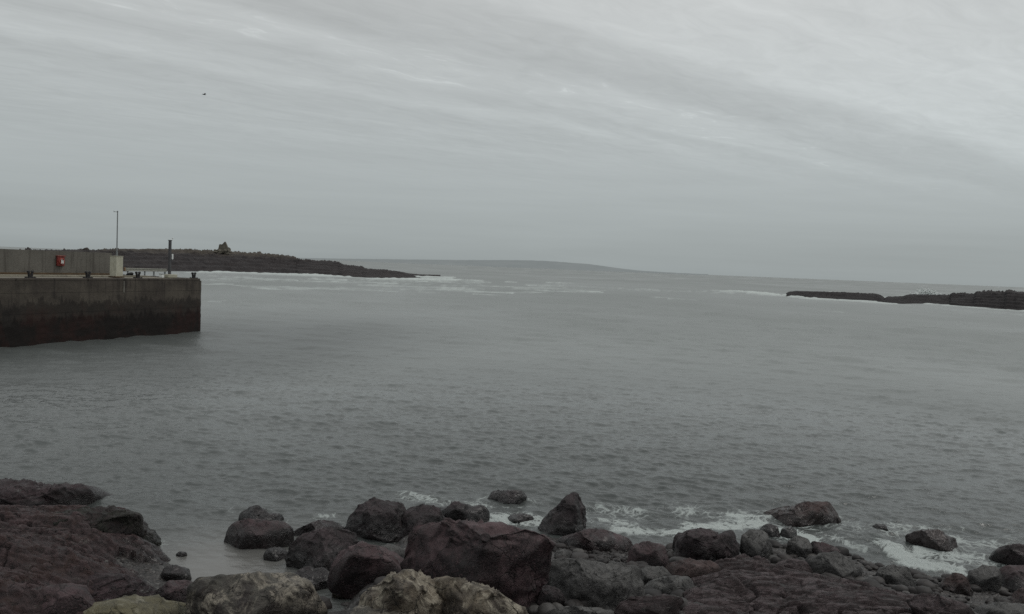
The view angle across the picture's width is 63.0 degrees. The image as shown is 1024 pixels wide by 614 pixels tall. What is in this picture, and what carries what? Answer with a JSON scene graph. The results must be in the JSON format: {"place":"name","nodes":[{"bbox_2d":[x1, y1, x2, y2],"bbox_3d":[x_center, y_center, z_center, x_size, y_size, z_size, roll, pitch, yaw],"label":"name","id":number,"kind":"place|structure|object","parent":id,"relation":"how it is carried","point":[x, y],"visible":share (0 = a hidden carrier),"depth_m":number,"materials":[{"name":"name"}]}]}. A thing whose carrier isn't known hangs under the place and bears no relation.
{"place":"outdoors","nodes":[
{"label":"outdoors","id":0,"kind":"place"},
{"bbox_2d":[20,247,439,277],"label":"island","id":1,"kind":"structure","parent":0,"point":[189,259],"depth_m":319.73,"materials":[{"name":"grey stone"}]},
{"bbox_2d":[212,242,231,254],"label":"ruined hut","id":2,"kind":"object","parent":1,"relation":"on","point":[223,248],"visible":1,"depth_m":334.75,"materials":[{"name":"stone"}]},
{"bbox_2d":[298,258,707,274],"bbox_3d":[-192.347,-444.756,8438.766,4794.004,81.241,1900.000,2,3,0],"label":"island","id":3,"kind":"structure","parent":0,"point":[537,264],"depth_m":7793.17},
{"bbox_2d":[0,246,1023,611],"bbox_3d":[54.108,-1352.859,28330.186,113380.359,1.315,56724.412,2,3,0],"label":"sea","id":4,"kind":"structure","parent":0,"point":[654,408],"depth_m":35.64,"materials":[{"name":"liquid"}]},
{"bbox_2d":[0,249,200,346],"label":"pier","id":5,"kind":"structure","parent":4,"relation":"in","point":[51,302],"depth_m":57.46,"materials":[{"name":"concrete"}]},
{"bbox_2d":[24,270,35,277],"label":"mooring bollard","id":6,"kind":"object","parent":5,"relation":"on","point":[29,274],"visible":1,"depth_m":51.62,"materials":[{"name":"black metal"}]},
{"bbox_2d":[56,255,65,265],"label":"lifebuoy station","id":7,"kind":"object","parent":5,"relation":"attached to","point":[60,260],"visible":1,"depth_m":62.18,"materials":[{"name":"red paint"}]},
{"bbox_2d":[83,271,92,277],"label":"mooring bollard","id":8,"kind":"object","parent":5,"relation":"on","point":[87,274],"visible":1,"depth_m":55.57,"materials":[{"name":"black metal"}]},
{"bbox_2d":[108,211,123,277],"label":"mast pillar","id":9,"kind":"structure","parent":5,"relation":"on","point":[116,266],"depth_m":60.19,"materials":[{"name":"beige paint"}]},
{"bbox_2d":[133,272,142,277],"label":"mooring bollard","id":10,"kind":"object","parent":5,"relation":"on","point":[137,274],"visible":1,"depth_m":59.51,"materials":[{"name":"black metal"}]},
{"bbox_2d":[124,267,166,275],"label":"guard rail","id":11,"kind":"object","parent":5,"relation":"on","point":[145,269],"visible":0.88,"depth_m":67.79,"materials":[{"name":"metal"}]},
{"bbox_2d":[164,238,176,277],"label":"light post","id":12,"kind":"object","parent":5,"relation":"on","point":[170,258],"visible":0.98,"depth_m":65.11,"materials":[{"name":"grey metal"}]},
{"bbox_2d":[224,518,293,548],"bbox_3d":[-5.293,4.917,17.501,1.436,0.988,0.751,2,3,-15],"label":"boulder","id":13,"kind":"object","parent":4,"relation":"in","point":[247,533],"visible":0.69,"depth_m":17.31,"materials":[{"name":"grey stone"}]},
{"bbox_2d":[238,505,283,520],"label":"boulder","id":14,"kind":"object","parent":4,"relation":"in","point":[256,512],"visible":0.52,"depth_m":18.91,"materials":[{"name":"grey stone"}]},
{"bbox_2d":[263,547,287,561],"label":"rock","id":15,"kind":"object","parent":4,"relation":"in","point":[275,554],"visible":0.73,"depth_m":16.59,"materials":[{"name":"grey stone"}]},
{"bbox_2d":[294,520,344,535],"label":"boulder","id":16,"kind":"object","parent":4,"relation":"in","point":[312,526],"visible":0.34,"depth_m":18.04,"materials":[{"name":"grey stone"}]},
{"bbox_2d":[487,489,526,503],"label":"boulder","id":17,"kind":"object","parent":4,"relation":"in","point":[512,496],"visible":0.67,"depth_m":21.31,"materials":[{"name":"grey stone"}]},
{"bbox_2d":[759,523,779,536],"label":"rock","id":18,"kind":"object","parent":4,"relation":"in","point":[771,530],"visible":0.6,"depth_m":19.48,"materials":[{"name":"grey stone"}]},
{"bbox_2d":[780,526,796,538],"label":"rock","id":19,"kind":"object","parent":4,"relation":"in","point":[789,532],"visible":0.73,"depth_m":19.43,"materials":[{"name":"grey stone"}]},
{"bbox_2d":[764,501,841,526],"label":"boulder","id":20,"kind":"object","parent":4,"relation":"in","point":[804,514],"visible":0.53,"depth_m":20.50,"materials":[{"name":"grey stone"}]},
{"bbox_2d":[786,291,883,301],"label":"rock reef","id":21,"kind":"object","parent":4,"relation":"in","point":[852,296],"visible":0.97,"depth_m":265.27},
{"bbox_2d":[872,523,888,530],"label":"rock","id":22,"kind":"object","parent":4,"relation":"in","point":[881,526],"visible":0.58,"depth_m":20.24,"materials":[{"name":"grey stone"}]},
{"bbox_2d":[829,285,941,294],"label":"sea spray","id":23,"kind":"object","parent":4,"relation":"on","point":[921,290],"visible":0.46,"depth_m":341.96,"materials":[{"name":"white liquid"}]},
{"bbox_2d":[905,529,957,551],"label":"boulder","id":24,"kind":"object","parent":4,"relation":"in","point":[937,539],"visible":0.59,"depth_m":19.01,"materials":[{"name":"grey stone"}]},
{"bbox_2d":[882,289,1023,309],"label":"rock reef","id":25,"kind":"object","parent":4,"relation":"in","point":[1010,299],"visible":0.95,"depth_m":240.20},
{"bbox_2d":[0,0,1023,286],"label":"sky","id":26,"kind":"structure","parent":0,"point":[853,140],"materials":[{"name":"grey"}]},
{"bbox_2d":[115,534,1010,613],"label":"ground","id":27,"kind":"structure","parent":0,"point":[153,578],"depth_m":15.49,"materials":[{"name":"grey stone"}]},
{"bbox_2d":[0,478,113,506],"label":"rock ledge","id":28,"kind":"object","parent":27,"relation":"on","point":[25,492],"visible":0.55,"depth_m":18.78,"materials":[{"name":"grey stone"}]},
{"bbox_2d":[41,583,94,613],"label":"boulder","id":29,"kind":"object","parent":27,"relation":"on","point":[68,598],"visible":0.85,"depth_m":12.03,"materials":[{"name":"brown stone"}]},
{"bbox_2d":[0,504,170,613],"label":"bedrock shelf","id":30,"kind":"object","parent":27,"relation":"on","point":[39,551],"visible":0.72,"depth_m":14.00,"materials":[{"name":"stone"}]},
{"bbox_2d":[53,505,143,537],"bbox_3d":[-8.308,4.447,16.524,1.412,1.050,1.855,5,4,43],"label":"rock ledge","id":31,"kind":"object","parent":27,"relation":"on","point":[111,519],"visible":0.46,"depth_m":16.40,"materials":[{"name":"grey stone"}]},
{"bbox_2d":[88,572,156,601],"bbox_3d":[-6.409,4.663,13.347,1.392,0.767,0.955,1,3,-27],"label":"rock hump","id":32,"kind":"object","parent":27,"relation":"on","point":[105,586],"visible":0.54,"depth_m":13.27,"materials":[{"name":"stone"}]},
{"bbox_2d":[104,560,151,569],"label":"cobbles","id":33,"kind":"object","parent":27,"relation":"on","point":[144,568],"visible":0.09,"depth_m":15.43,"materials":[{"name":"grey stone"}]},
{"bbox_2d":[83,594,186,613],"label":"boulder","id":34,"kind":"object","parent":27,"relation":"on","point":[137,604],"visible":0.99,"depth_m":12.24,"materials":[{"name":"beige stone"}]},
{"bbox_2d":[142,524,161,545],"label":"rock","id":35,"kind":"object","parent":27,"relation":"on","point":[151,535],"visible":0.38,"depth_m":17.02,"materials":[{"name":"grey stone"}]},
{"bbox_2d":[156,580,191,602],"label":"boulder","id":36,"kind":"object","parent":27,"relation":"on","point":[173,590],"visible":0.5,"depth_m":13.84,"materials":[{"name":"grey stone"}]},
{"bbox_2d":[160,564,191,580],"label":"rock","id":37,"kind":"object","parent":27,"relation":"on","point":[173,572],"visible":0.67,"depth_m":15.23,"materials":[{"name":"grey stone"}]},
{"bbox_2d":[176,551,186,556],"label":"rock","id":38,"kind":"object","parent":27,"relation":"on","point":[181,554],"visible":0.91,"depth_m":16.59,"materials":[{"name":"grey stone"}]},
{"bbox_2d":[185,571,327,613],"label":"boulder","id":39,"kind":"object","parent":27,"relation":"on","point":[258,592],"visible":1,"depth_m":12.48,"materials":[{"name":"grey stone"}]},
{"bbox_2d":[294,566,328,590],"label":"rock","id":40,"kind":"object","parent":27,"relation":"on","point":[317,577],"visible":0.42,"depth_m":15.29,"materials":[{"name":"grey stone"}]},
{"bbox_2d":[285,526,359,570],"bbox_3d":[-3.695,4.957,16.514,1.201,1.264,1.106,4,3,25],"label":"boulder","id":41,"kind":"object","parent":27,"relation":"on","point":[320,547],"visible":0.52,"depth_m":16.24,"materials":[{"name":"grey stone"}]},
{"bbox_2d":[332,593,345,598],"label":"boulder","id":42,"kind":"object","parent":27,"relation":"on","point":[336,596],"visible":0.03,"depth_m":14.88,"materials":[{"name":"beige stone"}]},
{"bbox_2d":[327,541,403,599],"bbox_3d":[-2.359,4.390,13.965,1.448,0.926,0.704,2,3,-9],"label":"boulder","id":43,"kind":"object","parent":27,"relation":"on","point":[355,569],"visible":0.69,"depth_m":13.71,"materials":[{"name":"stone"}]},
{"bbox_2d":[349,605,399,613],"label":"rock","id":44,"kind":"object","parent":27,"relation":"on","point":[363,609],"visible":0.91,"depth_m":10.31,"materials":[{"name":"grey stone"}]},
{"bbox_2d":[345,497,405,542],"bbox_3d":[-2.993,4.833,18.385,1.455,1.164,0.996,2,3,0],"label":"boulder","id":45,"kind":"object","parent":27,"relation":"on","point":[374,518],"visible":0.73,"depth_m":18.11,"materials":[{"name":"grey stone"}]},
{"bbox_2d":[381,544,404,557],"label":"rock","id":46,"kind":"object","parent":27,"relation":"on","point":[399,551],"visible":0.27,"depth_m":15.58,"materials":[{"name":"grey stone"}]},
{"bbox_2d":[358,569,445,613],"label":"boulder","id":47,"kind":"object","parent":27,"relation":"on","point":[407,591],"visible":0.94,"depth_m":10.48,"materials":[{"name":"beige stone"}]},
{"bbox_2d":[401,504,444,536],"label":"boulder","id":48,"kind":"object","parent":27,"relation":"on","point":[413,516],"visible":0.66,"depth_m":18.24,"materials":[{"name":"grey stone"}]},
{"bbox_2d":[341,599,538,613],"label":"cobbles","id":49,"kind":"object","parent":27,"relation":"on","point":[533,608],"visible":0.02,"depth_m":11.96,"materials":[{"name":"grey stone"}]},
{"bbox_2d":[440,501,489,521],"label":"boulder","id":50,"kind":"object","parent":27,"relation":"on","point":[455,510],"visible":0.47,"depth_m":19.47,"materials":[{"name":"grey stone"}]},
{"bbox_2d":[400,517,555,606],"bbox_3d":[-0.545,4.088,12.351,2.335,1.864,1.347,2,3,0],"label":"boulder","id":51,"kind":"object","parent":27,"relation":"on","point":[512,563],"visible":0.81,"depth_m":12.15,"materials":[{"name":"stone"}]},
{"bbox_2d":[433,576,527,613],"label":"boulder","id":52,"kind":"object","parent":27,"relation":"on","point":[459,595],"visible":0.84,"depth_m":10.60,"materials":[{"name":"beige stone"}]},
{"bbox_2d":[320,543,687,609],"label":"cobbles","id":53,"kind":"object","parent":27,"relation":"on","point":[673,556],"visible":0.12,"depth_m":15.88,"materials":[{"name":"grey stone"}]},
{"bbox_2d":[508,513,533,522],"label":"rock","id":54,"kind":"object","parent":27,"relation":"on","point":[518,518],"visible":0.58,"depth_m":19.82,"materials":[{"name":"grey stone"}]},
{"bbox_2d":[536,585,565,605],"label":"boulder","id":55,"kind":"object","parent":27,"relation":"on","point":[550,594],"visible":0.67,"depth_m":12.25,"materials":[{"name":"grey stone"}]},
{"bbox_2d":[538,492,586,535],"bbox_3d":[1.137,4.949,19.180,1.200,1.368,0.904,2,3,0],"label":"boulder","id":56,"kind":"object","parent":27,"relation":"on","point":[566,515],"visible":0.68,"depth_m":18.94,"materials":[{"name":"grey stone"}]},
{"bbox_2d":[546,606,613,613],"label":"rock","id":57,"kind":"object","parent":27,"relation":"on","point":[576,610],"visible":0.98,"depth_m":11.37,"materials":[{"name":"grey stone"}]},
{"bbox_2d":[554,542,629,563],"bbox_3d":[2.044,5.027,16.785,2.620,0.651,3.461,2,3,0],"label":"shingle","id":58,"kind":"object","parent":27,"relation":"on","point":[610,553],"visible":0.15,"depth_m":17.09,"materials":[{"name":"grey stone"}]},
{"bbox_2d":[554,549,569,557],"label":"rock","id":59,"kind":"object","parent":58,"relation":"on","point":[563,552],"visible":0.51,"depth_m":16.10,"materials":[{"name":"grey stone"}]},
{"bbox_2d":[556,528,632,551],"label":"boulder","id":60,"kind":"object","parent":27,"relation":"on","point":[600,539],"visible":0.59,"depth_m":17.63,"materials":[{"name":"grey stone"}]},
{"bbox_2d":[549,558,644,610],"bbox_3d":[1.299,4.401,12.812,1.498,1.051,0.834,2,3,0],"label":"boulder","id":61,"kind":"object","parent":27,"relation":"on","point":[611,585],"visible":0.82,"depth_m":12.66,"materials":[{"name":"grey stone"}]},
{"bbox_2d":[627,541,668,566],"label":"boulder","id":62,"kind":"object","parent":27,"relation":"on","point":[650,553],"visible":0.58,"depth_m":16.09,"materials":[{"name":"stone"}]},
{"bbox_2d":[614,594,683,613],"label":"boulder","id":63,"kind":"object","parent":27,"relation":"on","point":[661,604],"visible":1,"depth_m":11.41,"materials":[{"name":"stone"}]},
{"bbox_2d":[641,565,670,584],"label":"boulder","id":64,"kind":"object","parent":27,"relation":"on","point":[650,573],"visible":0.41,"depth_m":14.47,"materials":[{"name":"grey stone"}]},
{"bbox_2d":[645,575,694,593],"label":"boulder","id":65,"kind":"object","parent":27,"relation":"on","point":[666,584],"visible":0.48,"depth_m":13.79,"materials":[{"name":"grey stone"}]},
{"bbox_2d":[665,558,720,577],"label":"boulder","id":66,"kind":"object","parent":27,"relation":"on","point":[690,567],"visible":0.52,"depth_m":15.13,"materials":[{"name":"grey stone"}]},
{"bbox_2d":[672,527,739,561],"bbox_3d":[3.990,5.048,17.181,1.362,1.123,0.889,2,3,0],"label":"boulder","id":67,"kind":"object","parent":27,"relation":"on","point":[700,543],"visible":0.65,"depth_m":16.83,"materials":[{"name":"grey stone"}]},
{"bbox_2d":[740,529,773,558],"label":"boulder","id":68,"kind":"object","parent":27,"relation":"on","point":[753,542],"visible":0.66,"depth_m":17.22,"materials":[{"name":"grey stone"}]},
{"bbox_2d":[537,539,1014,613],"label":"cobbles","id":69,"kind":"object","parent":27,"relation":"on","point":[926,586],"visible":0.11,"depth_m":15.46,"materials":[{"name":"grey stone"}]},
{"bbox_2d":[774,558,812,572],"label":"rock","id":70,"kind":"object","parent":27,"relation":"on","point":[797,564],"visible":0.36,"depth_m":15.26,"materials":[{"name":"grey stone"}]},
{"bbox_2d":[682,553,914,613],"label":"bedrock slab","id":71,"kind":"structure","parent":27,"relation":"on","point":[744,583],"depth_m":13.28,"materials":[{"name":"grey stone"}]},
{"bbox_2d":[786,535,812,558],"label":"boulder","id":72,"kind":"object","parent":27,"relation":"on","point":[799,546],"visible":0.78,"depth_m":17.42,"materials":[{"name":"grey stone"}]},
{"bbox_2d":[811,541,840,554],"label":"boulder","id":73,"kind":"object","parent":27,"relation":"on","point":[819,547],"visible":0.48,"depth_m":17.33,"materials":[{"name":"grey stone"}]},
{"bbox_2d":[807,551,861,577],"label":"boulder","id":74,"kind":"object","parent":27,"relation":"on","point":[837,563],"visible":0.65,"depth_m":15.33,"materials":[{"name":"grey stone"}]},
{"bbox_2d":[874,564,915,586],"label":"boulder","id":75,"kind":"object","parent":27,"relation":"on","point":[894,574],"visible":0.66,"depth_m":15.28,"materials":[{"name":"grey stone"}]},
{"bbox_2d":[906,593,974,613],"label":"bedrock slab","id":76,"kind":"structure","parent":27,"relation":"on","point":[924,603],"depth_m":11.88,"materials":[{"name":"stone"}]},
{"bbox_2d":[937,573,973,595],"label":"boulder","id":77,"kind":"object","parent":27,"relation":"on","point":[957,583],"visible":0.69,"depth_m":15.55,"materials":[{"name":"stone"}]},
{"bbox_2d":[967,565,1001,592],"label":"rock","id":78,"kind":"object","parent":27,"relation":"on","point":[986,578],"visible":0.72,"depth_m":15.99,"materials":[{"name":"grey stone"}]},
{"bbox_2d":[973,601,1023,613],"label":"rock","id":79,"kind":"object","parent":27,"relation":"on","point":[998,607],"visible":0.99,"depth_m":13.34,"materials":[{"name":"grey stone"}]},
{"bbox_2d":[989,543,1023,564],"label":"boulder","id":80,"kind":"object","parent":27,"relation":"on","point":[1012,554],"visible":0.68,"depth_m":18.01,"materials":[{"name":"grey stone"}]},
{"bbox_2d":[999,565,1023,592],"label":"boulder","id":81,"kind":"object","parent":27,"relation":"on","point":[1012,578],"visible":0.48,"depth_m":16.14,"materials":[{"name":"grey stone"}]},
{"bbox_2d":[1010,588,1023,603],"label":"boulder","id":82,"kind":"object","parent":27,"relation":"on","point":[1017,596],"visible":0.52,"depth_m":15.03,"materials":[{"name":"stone"}]}
]}

